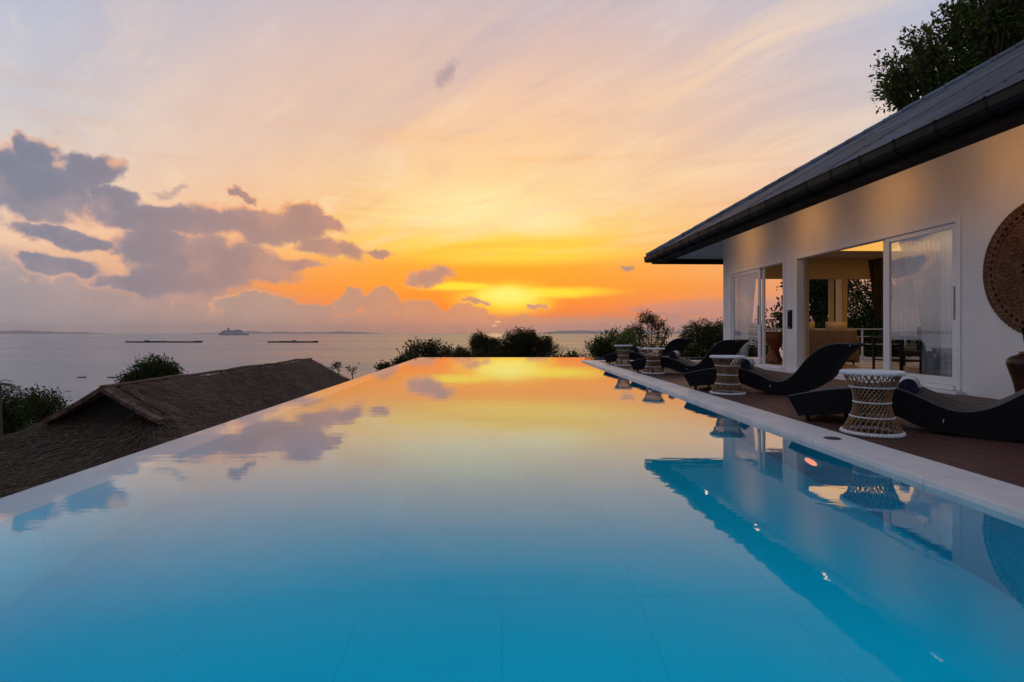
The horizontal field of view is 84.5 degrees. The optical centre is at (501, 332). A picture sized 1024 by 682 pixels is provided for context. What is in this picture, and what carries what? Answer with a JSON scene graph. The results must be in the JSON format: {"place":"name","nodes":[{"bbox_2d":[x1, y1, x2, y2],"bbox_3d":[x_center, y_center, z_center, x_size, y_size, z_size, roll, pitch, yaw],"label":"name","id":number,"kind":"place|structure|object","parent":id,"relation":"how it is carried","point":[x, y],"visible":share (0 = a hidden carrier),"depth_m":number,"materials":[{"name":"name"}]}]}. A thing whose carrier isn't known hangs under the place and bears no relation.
{"place":"outdoors","nodes":[
{"label":"outdoors","id":0,"kind":"place"},
{"bbox_2d":[0,330,109,333],"bbox_3d":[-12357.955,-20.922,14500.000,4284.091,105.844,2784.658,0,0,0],"label":"distant hills","id":1,"kind":"structure","parent":0,"point":[25,332],"depth_m":14030.99,"materials":[{"name":"grey"}]},
{"bbox_2d":[190,331,385,333],"bbox_3d":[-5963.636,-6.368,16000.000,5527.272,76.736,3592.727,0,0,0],"label":"distant hills","id":2,"kind":"structure","parent":0,"point":[334,332],"depth_m":15188.81,"materials":[{"name":"grey"}]},
{"bbox_2d":[0,333,911,420],"bbox_3d":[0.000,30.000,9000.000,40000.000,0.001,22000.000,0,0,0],"label":"sea","id":3,"kind":"structure","parent":0,"point":[62,362],"depth_m":891.73,"materials":[{"name":"liquid"}]},
{"bbox_2d":[125,340,202,342],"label":"mussel raft","id":4,"kind":"object","parent":3,"relation":"on","point":[146,341],"visible":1,"depth_m":1683.31,"materials":[{"name":"brown wood"}]},
{"bbox_2d":[219,328,248,334],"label":"cruise ship","id":5,"kind":"object","parent":3,"relation":"on","point":[232,332],"visible":0.84,"depth_m":6333.11,"materials":[{"name":"white paint"}]},
{"bbox_2d":[268,340,317,342],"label":"mussel raft","id":6,"kind":"object","parent":3,"relation":"on","point":[293,341],"visible":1,"depth_m":1682.71,"materials":[{"name":"brown wood"}]},
{"bbox_2d":[0,0,968,332],"label":"sky","id":7,"kind":"structure","parent":0,"point":[167,166],"materials":[{"name":"orange"}]},
{"bbox_2d":[0,357,1023,681],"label":"pool water","id":8,"kind":"structure","parent":0,"point":[496,519],"depth_m":2.14,"materials":[{"name":"blue liquid"}]},
{"bbox_2d":[536,329,720,333],"bbox_3d":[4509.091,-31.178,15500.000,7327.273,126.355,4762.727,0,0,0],"label":"distant hills","id":9,"kind":"structure","parent":0,"point":[584,332],"depth_m":14508.45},
{"bbox_2d":[599,361,1023,487],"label":"deck","id":10,"kind":"structure","parent":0,"point":[1002,460],"depth_m":4.28,"materials":[{"name":"brown wood"}]},
{"bbox_2d":[614,345,632,365],"bbox_3d":[2.969,0.556,13.750,0.451,0.510,0.451,0,0,-43],"label":"cane stool","id":11,"kind":"object","parent":10,"relation":"on","point":[620,352],"visible":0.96,"depth_m":13.64,"materials":[{"name":"white wicker"}]},
{"bbox_2d":[603,338,695,364],"bbox_3d":[3.676,0.471,14.106,2.142,0.682,0.670,0,0,30],"label":"lounger","id":12,"kind":"object","parent":10,"relation":"on","point":[680,345],"visible":0.59,"depth_m":13.75,"materials":[{"name":"black paint"}]},
{"bbox_2d":[633,347,640,351],"bbox_3d":[3.419,0.424,14.219,0.142,0.134,0.440,0,0,24],"label":"rolled towel","id":13,"kind":"object","parent":12,"relation":"on","point":[636,349],"visible":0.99,"depth_m":14.05,"materials":[{"name":"fabric"}]},
{"bbox_2d":[642,348,664,373],"bbox_3d":[2.987,0.556,11.100,0.451,0.510,0.451,0,0,31],"label":"cane stool","id":14,"kind":"object","parent":10,"relation":"on","point":[657,350],"visible":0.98,"depth_m":10.98,"materials":[{"name":"white wicker"}]},
{"bbox_2d":[630,339,748,372],"bbox_3d":[3.655,0.471,11.070,2.142,0.682,0.670,0,0,35],"label":"lounger","id":15,"kind":"object","parent":10,"relation":"on","point":[685,365],"visible":0.71,"depth_m":10.72,"materials":[{"name":"black wicker"}]},
{"bbox_2d":[669,351,679,357],"bbox_3d":[3.434,0.431,11.187,0.142,0.134,0.440,0,0,29],"label":"rolled towel","id":16,"kind":"object","parent":15,"relation":"on","point":[673,354],"visible":1,"depth_m":11.02,"materials":[{"name":"fabric"}]},
{"bbox_2d":[709,355,745,395],"bbox_3d":[2.975,0.556,7.420,0.451,0.510,0.452,0,0,16],"label":"cane stool","id":17,"kind":"object","parent":10,"relation":"on","point":[733,373],"visible":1,"depth_m":7.32,"materials":[{"name":"white wicker"}]},
{"bbox_2d":[684,342,865,394],"bbox_3d":[3.649,0.471,7.670,2.142,0.682,0.670,0,0,38],"label":"lounger","id":18,"kind":"object","parent":10,"relation":"on","point":[820,367],"visible":0.87,"depth_m":7.18,"materials":[{"name":"black wicker"}]},
{"bbox_2d":[740,358,754,368],"bbox_3d":[3.411,0.424,7.817,0.142,0.134,0.440,0,0,32],"label":"rolled towel","id":19,"kind":"object","parent":18,"relation":"on","point":[746,363],"visible":0.92,"depth_m":7.65,"materials":[{"name":"blue fabric"}]},
{"bbox_2d":[839,369,906,438],"bbox_3d":[2.958,0.556,4.500,0.452,0.510,0.451,0,0,0],"label":"cane stool","id":20,"kind":"object","parent":10,"relation":"on","point":[896,375],"visible":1,"depth_m":4.40,"materials":[{"name":"white wicker"}]},
{"bbox_2d":[788,382,1023,440],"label":"lounger","id":21,"kind":"object","parent":10,"relation":"on","point":[1000,419],"visible":0.84,"depth_m":4.54,"materials":[{"name":"black wicker"}]},
{"bbox_2d":[899,376,921,393],"bbox_3d":[3.514,0.454,4.839,0.142,0.134,0.440,0,0,39],"label":"rolled towel","id":22,"kind":"object","parent":21,"relation":"on","point":[909,383],"visible":0.89,"depth_m":4.69,"materials":[{"name":"blue fabric"}]},
{"bbox_2d":[1005,328,1023,392],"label":"vase","id":23,"kind":"object","parent":10,"relation":"on","point":[1014,365],"visible":0.75,"depth_m":6.04,"materials":[{"name":"brown ceramic"}]},
{"bbox_2d":[904,346,920,364],"bbox_3d":[9.713,0.434,12.315,1.500,0.600,0.700,0,0,-2],"label":"daybed","id":24,"kind":"object","parent":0,"point":[911,351],"visible":0.03,"depth_m":12.35,"materials":[{"name":"black wicker"}]},
{"bbox_2d":[917,326,921,373],"bbox_3d":[7.305,0.314,9.246,0.640,0.840,0.620,0,0,-30],"label":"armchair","id":25,"kind":"object","parent":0,"point":[919,338],"visible":0.21,"depth_m":9.32,"materials":[{"name":"wicker"}]},
{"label":"ground","id":26,"kind":"structure","parent":0,"visible":0},
{"bbox_2d":[0,379,27,440],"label":"palm tree","id":27,"kind":"object","parent":26,"relation":"on","point":[1,418],"visible":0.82,"depth_m":31.99,"materials":[{"name":"green plant"}]},
{"bbox_2d":[1,383,34,437],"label":"tree","id":28,"kind":"object","parent":26,"relation":"on","point":[11,423],"visible":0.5,"depth_m":33.21,"materials":[{"name":"green plant"}]},
{"bbox_2d":[9,384,72,431],"bbox_3d":[-24.471,6.014,30.188,2.923,6.722,3.863,0,0,-41],"label":"tree","id":29,"kind":"object","parent":26,"relation":"on","point":[38,407],"visible":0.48,"depth_m":29.71,"materials":[{"name":"green plant"}]},
{"bbox_2d":[112,350,188,383],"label":"tree","id":30,"kind":"object","parent":26,"relation":"on","point":[155,366],"visible":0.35,"depth_m":44.35,"materials":[{"name":"green plant"}]},
{"bbox_2d":[0,358,349,497],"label":"thatched pavilion","id":31,"kind":"structure","parent":26,"relation":"on","point":[101,424],"depth_m":13.57,"materials":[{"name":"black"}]},
{"bbox_2d":[329,360,342,373],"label":"leafy sapling","id":32,"kind":"object","parent":26,"relation":"on","point":[335,365],"visible":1,"depth_m":32.98,"materials":[{"name":"green plant"}]},
{"bbox_2d":[345,363,358,379],"bbox_3d":[-8.678,4.882,33.056,1.011,6.214,0.756,0,0,0],"label":"leafy sapling","id":33,"kind":"object","parent":26,"relation":"on","point":[349,369],"visible":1,"depth_m":32.97,"materials":[{"name":"green plant"}]},
{"bbox_2d":[373,359,394,371],"bbox_3d":[-4.544,3.316,21.953,0.678,4.584,0.953,0,0,43],"label":"bush","id":34,"kind":"object","parent":26,"relation":"on","point":[383,365],"visible":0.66,"depth_m":21.86,"materials":[{"name":"green plant"}]},
{"bbox_2d":[394,355,408,364],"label":"bush","id":35,"kind":"object","parent":26,"relation":"on","point":[399,360],"visible":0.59,"depth_m":23.86,"materials":[{"name":"green plant"}]},
{"bbox_2d":[396,345,421,359],"bbox_3d":[-4.391,3.741,27.464,1.153,6.310,2.489,0,0,0],"label":"bush","id":36,"kind":"object","parent":26,"relation":"on","point":[411,356],"visible":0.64,"depth_m":26.84,"materials":[{"name":"green plant"}]},
{"bbox_2d":[404,336,454,357],"bbox_3d":[-4.008,3.922,30.755,2.942,7.520,3.407,0,0,0],"label":"bush","id":37,"kind":"object","parent":26,"relation":"on","point":[432,349],"visible":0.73,"depth_m":30.11,"materials":[{"name":"green plant"}]},
{"bbox_2d":[447,344,509,356],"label":"bush","id":38,"kind":"object","parent":26,"relation":"on","point":[459,351],"visible":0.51,"depth_m":56.29,"materials":[{"name":"green plant"}]},
{"bbox_2d":[462,328,495,356],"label":"tree","id":39,"kind":"object","parent":26,"relation":"on","point":[477,340],"visible":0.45,"depth_m":59.16,"materials":[{"name":"green plant"}]},
{"bbox_2d":[484,336,516,356],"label":"bush","id":40,"kind":"object","parent":26,"relation":"on","point":[494,342],"visible":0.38,"depth_m":58.21,"materials":[{"name":"green plant"}]},
{"bbox_2d":[500,326,561,356],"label":"tree","id":41,"kind":"object","parent":26,"relation":"on","point":[526,343],"visible":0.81,"depth_m":58.95,"materials":[{"name":"green plant"}]},
{"bbox_2d":[546,350,568,356],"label":"bush","id":42,"kind":"object","parent":26,"relation":"on","point":[555,355],"visible":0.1,"depth_m":51.62,"materials":[{"name":"green plant"}]},
{"bbox_2d":[560,348,586,356],"bbox_3d":[5.050,5.303,39.898,2.164,8.566,2.048,0,0,45],"label":"bush","id":43,"kind":"object","parent":26,"relation":"on","point":[573,354],"visible":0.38,"depth_m":39.76,"materials":[{"name":"green plant"}]},
{"bbox_2d":[584,335,616,356],"bbox_3d":[4.559,3.343,25.954,1.689,6.530,3.126,0,0,0],"label":"bush","id":44,"kind":"object","parent":26,"relation":"on","point":[597,348],"visible":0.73,"depth_m":25.19,"materials":[{"name":"green plant"}]},
{"bbox_2d":[599,324,644,351],"bbox_3d":[5.213,2.928,24.343,1.860,6.666,2.978,0,0,0],"label":"bush","id":45,"kind":"object","parent":26,"relation":"on","point":[622,339],"visible":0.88,"depth_m":24.11,"materials":[{"name":"green plant"}]},
{"bbox_2d":[601,332,657,353],"bbox_3d":[5.861,3.365,27.089,2.723,6.882,3.426,0,0,0],"label":"bush","id":46,"kind":"object","parent":26,"relation":"on","point":[642,344],"visible":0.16,"depth_m":26.25,"materials":[{"name":"green plant"}]},
{"bbox_2d":[623,309,673,356],"bbox_3d":[8.619,3.500,34.050,3.380,9.912,2.110,0,0,0],"label":"tree","id":47,"kind":"object","parent":26,"relation":"on","point":[652,319],"visible":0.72,"depth_m":33.70,"materials":[{"name":"green plant"}]},
{"bbox_2d":[678,317,780,356],"bbox_3d":[11.817,3.378,30.091,5.462,8.569,4.414,0,0,0],"label":"tree","id":48,"kind":"object","parent":26,"relation":"on","point":[707,336],"visible":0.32,"depth_m":29.35,"materials":[{"name":"green plant"}]},
{"bbox_2d":[748,319,782,356],"bbox_3d":[9.935,2.389,21.087,1.559,6.106,3.232,0,0,0],"label":"bush","id":49,"kind":"object","parent":26,"relation":"on","point":[754,341],"visible":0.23,"depth_m":21.49,"materials":[{"name":"green plant"}]},
{"bbox_2d":[753,285,782,330],"bbox_3d":[9.809,1.833,19.633,1.800,7.156,1.677,0,0,0],"label":"tree","id":50,"kind":"object","parent":26,"relation":"on","point":[776,316],"visible":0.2,"depth_m":19.56,"materials":[{"name":"green plant"}]},
{"bbox_2d":[776,279,865,327],"bbox_3d":[16.592,1.292,29.016,3.849,11.576,4.783,0,0,0],"label":"tree","id":51,"kind":"object","parent":26,"relation":"on","point":[818,296],"visible":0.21,"depth_m":28.60,"materials":[{"name":"green plant"}]},
{"bbox_2d":[818,301,916,356],"bbox_3d":[17.564,2.027,25.957,4.683,7.598,4.415,0,0,0],"label":"tree","id":52,"kind":"object","parent":26,"relation":"on","point":[867,349],"visible":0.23,"depth_m":25.11,"materials":[{"name":"green plant"}]},
{"bbox_2d":[847,279,895,356],"bbox_3d":[16.878,1.127,24.943,3.513,9.628,3.655,0,0,0],"label":"tree","id":53,"kind":"object","parent":26,"relation":"on","point":[866,305],"visible":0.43,"depth_m":24.89,"materials":[{"name":"green plant"}]},
{"bbox_2d":[868,0,1023,115],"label":"tree","id":54,"kind":"object","parent":26,"relation":"on","point":[981,31],"visible":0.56,"depth_m":21.03,"materials":[{"name":"green plant"}]},
{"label":"podium","id":55,"kind":"structure","parent":26,"relation":"on","visible":0},
{"bbox_2d":[582,360,1023,520],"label":"coping","id":56,"kind":"object","parent":55,"relation":"on","point":[997,495],"visible":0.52,"depth_m":3.70,"materials":[{"name":"stone"}]},
{"bbox_2d":[823,436,840,439],"bbox_3d":[2.500,0.798,4.260,0.120,0.006,0.120,0,0,0],"label":"skimmer lid","id":57,"kind":"object","parent":56,"relation":"on","point":[832,438],"visible":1,"depth_m":4.24,"materials":[{"name":"black plastic"}]},
{"bbox_2d":[644,40,1023,399],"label":"villa","id":58,"kind":"object","parent":55,"relation":"on","point":[948,156],"visible":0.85,"depth_m":8.29,"materials":[{"name":"white paint"}]},
{"bbox_2d":[738,273,755,357],"bbox_3d":[5.995,-0.380,13.766,0.048,2.121,0.922,0,0,-2],"label":"curtain","id":59,"kind":"object","parent":58,"relation":"hanging from","point":[746,288],"visible":0.8,"depth_m":13.84,"materials":[{"name":"white fabric"}]},
{"bbox_2d":[729,258,784,368],"bbox_3d":[5.881,-0.387,12.999,0.178,2.305,2.630,0,0,-2],"label":"sliding door","id":60,"kind":"structure","parent":58,"relation":"in","point":[733,275],"depth_m":12.80,"materials":[{"name":"white metal"}]},
{"bbox_2d":[766,331,782,363],"bbox_3d":[6.460,0.352,13.399,0.497,0.764,0.494,0,0,-2],"label":"wooden pedestal","id":61,"kind":"object","parent":58,"relation":"on","point":[774,340],"visible":0.84,"depth_m":13.29,"materials":[{"name":"red wood"}]},
{"bbox_2d":[787,310,791,328],"bbox_3d":[5.874,-0.270,11.493,0.024,0.380,0.150,0,0,-2],"label":"wall plaque","id":62,"kind":"object","parent":58,"relation":"attached to","point":[789,319],"depth_m":11.48,"materials":[{"name":"black"}]},
{"bbox_2d":[748,328,906,356],"bbox_3d":[10.501,0.320,17.443,6.900,0.900,0.050,0,0,-2],"label":"railing","id":63,"kind":"object","parent":58,"relation":"on","point":[862,336],"visible":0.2,"depth_m":17.44,"materials":[{"name":"white metal"}]},
{"bbox_2d":[828,279,833,321],"bbox_3d":[8.583,-0.332,14.670,0.110,2.125,0.080,0,0,-2],"label":"folded door leaf","id":64,"kind":"structure","parent":58,"relation":"in","point":[830,281],"depth_m":14.63,"materials":[{"name":"beige paint"}]},
{"bbox_2d":[809,330,859,364],"bbox_3d":[7.365,0.335,13.031,1.277,0.800,0.900,0,0,-2],"label":"sofa","id":65,"kind":"object","parent":58,"relation":"on","point":[818,339],"visible":0.41,"depth_m":12.59,"materials":[{"name":"beige fabric"}]},
{"bbox_2d":[809,322,814,329],"bbox_3d":[6.944,-0.030,12.887,0.480,0.440,0.208,0,0,-8],"label":"cushion","id":66,"kind":"object","parent":65,"relation":"on","point":[811,325],"visible":0.15,"depth_m":12.82,"materials":[{"name":"fabric"}]},
{"bbox_2d":[825,322,846,329],"bbox_3d":[7.663,-0.030,12.910,0.480,0.440,0.208,0,0,5],"label":"cushion","id":67,"kind":"object","parent":65,"relation":"on","point":[835,325],"visible":0.48,"depth_m":12.85,"materials":[{"name":"fabric"}]},
{"bbox_2d":[836,279,841,321],"bbox_3d":[8.788,-0.332,14.677,0.120,2.125,0.080,0,0,-2],"label":"folded door leaf","id":68,"kind":"structure","parent":58,"relation":"in","point":[838,281],"depth_m":14.64,"materials":[{"name":"white metal"}]},
{"bbox_2d":[842,279,846,321],"bbox_3d":[8.928,-0.332,14.681,0.120,2.125,0.080,0,0,-2],"label":"folded door leaf","id":69,"kind":"structure","parent":58,"relation":"in","point":[844,281],"depth_m":14.64,"materials":[{"name":"beige paint"}]},
{"bbox_2d":[795,215,960,390],"bbox_3d":[5.997,-0.387,9.341,0.178,2.305,3.930,0,0,-2],"label":"sliding door","id":70,"kind":"structure","parent":58,"relation":"in","point":[952,223],"depth_m":8.52,"materials":[{"name":"white metal"}]},
{"bbox_2d":[868,255,897,319],"bbox_3d":[9.125,-1.050,13.506,0.105,1.501,1.002,0,0,-2],"label":"curtain","id":71,"kind":"object","parent":58,"relation":"hanging from","point":[876,270],"visible":0.75,"depth_m":13.65,"materials":[{"name":"fabric"}]},
{"bbox_2d":[870,336,918,370],"bbox_3d":[7.517,0.402,10.594,0.640,0.665,0.840,0,0,-2],"label":"side table","id":72,"kind":"object","parent":58,"relation":"on","point":[901,360],"visible":0.72,"depth_m":10.27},
{"bbox_2d":[891,264,920,335],"bbox_3d":[7.568,-0.610,10.580,0.104,1.341,0.852,0,0,-2],"label":"curtain","id":73,"kind":"object","parent":58,"relation":"hanging from","point":[905,319],"visible":0.92,"depth_m":10.58,"materials":[{"name":"white fabric"}]},
{"bbox_2d":[899,233,939,375],"bbox_3d":[6.177,-0.381,8.354,0.044,2.121,0.810,0,0,-2],"label":"curtain","id":74,"kind":"object","parent":58,"relation":"hanging from","point":[921,255],"visible":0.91,"depth_m":8.18,"materials":[{"name":"white fabric"}]},
{"bbox_2d":[940,230,951,376],"bbox_3d":[6.164,-0.380,7.759,0.071,2.120,0.302,0,0,-2],"label":"curtain","id":75,"kind":"object","parent":58,"relation":"hanging from","point":[945,303],"visible":0.52,"depth_m":7.80,"materials":[{"name":"white fabric"}]},
{"bbox_2d":[982,203,1023,332],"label":"carved wall disc","id":76,"kind":"object","parent":58,"relation":"attached to","point":[1005,271],"visible":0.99,"depth_m":6.67,"materials":[{"name":"brown wood"}]},
{"label":"pool floor","id":77,"kind":"structure","parent":0,"visible":0},
{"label":"pool wall","id":78,"kind":"structure","parent":77,"relation":"on","visible":0},
{"bbox_2d":[0,366,391,498],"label":"pool edge","id":79,"kind":"object","parent":78,"relation":"attached to","point":[160,444],"visible":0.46,"depth_m":4.04,"materials":[{"name":"white stone"}]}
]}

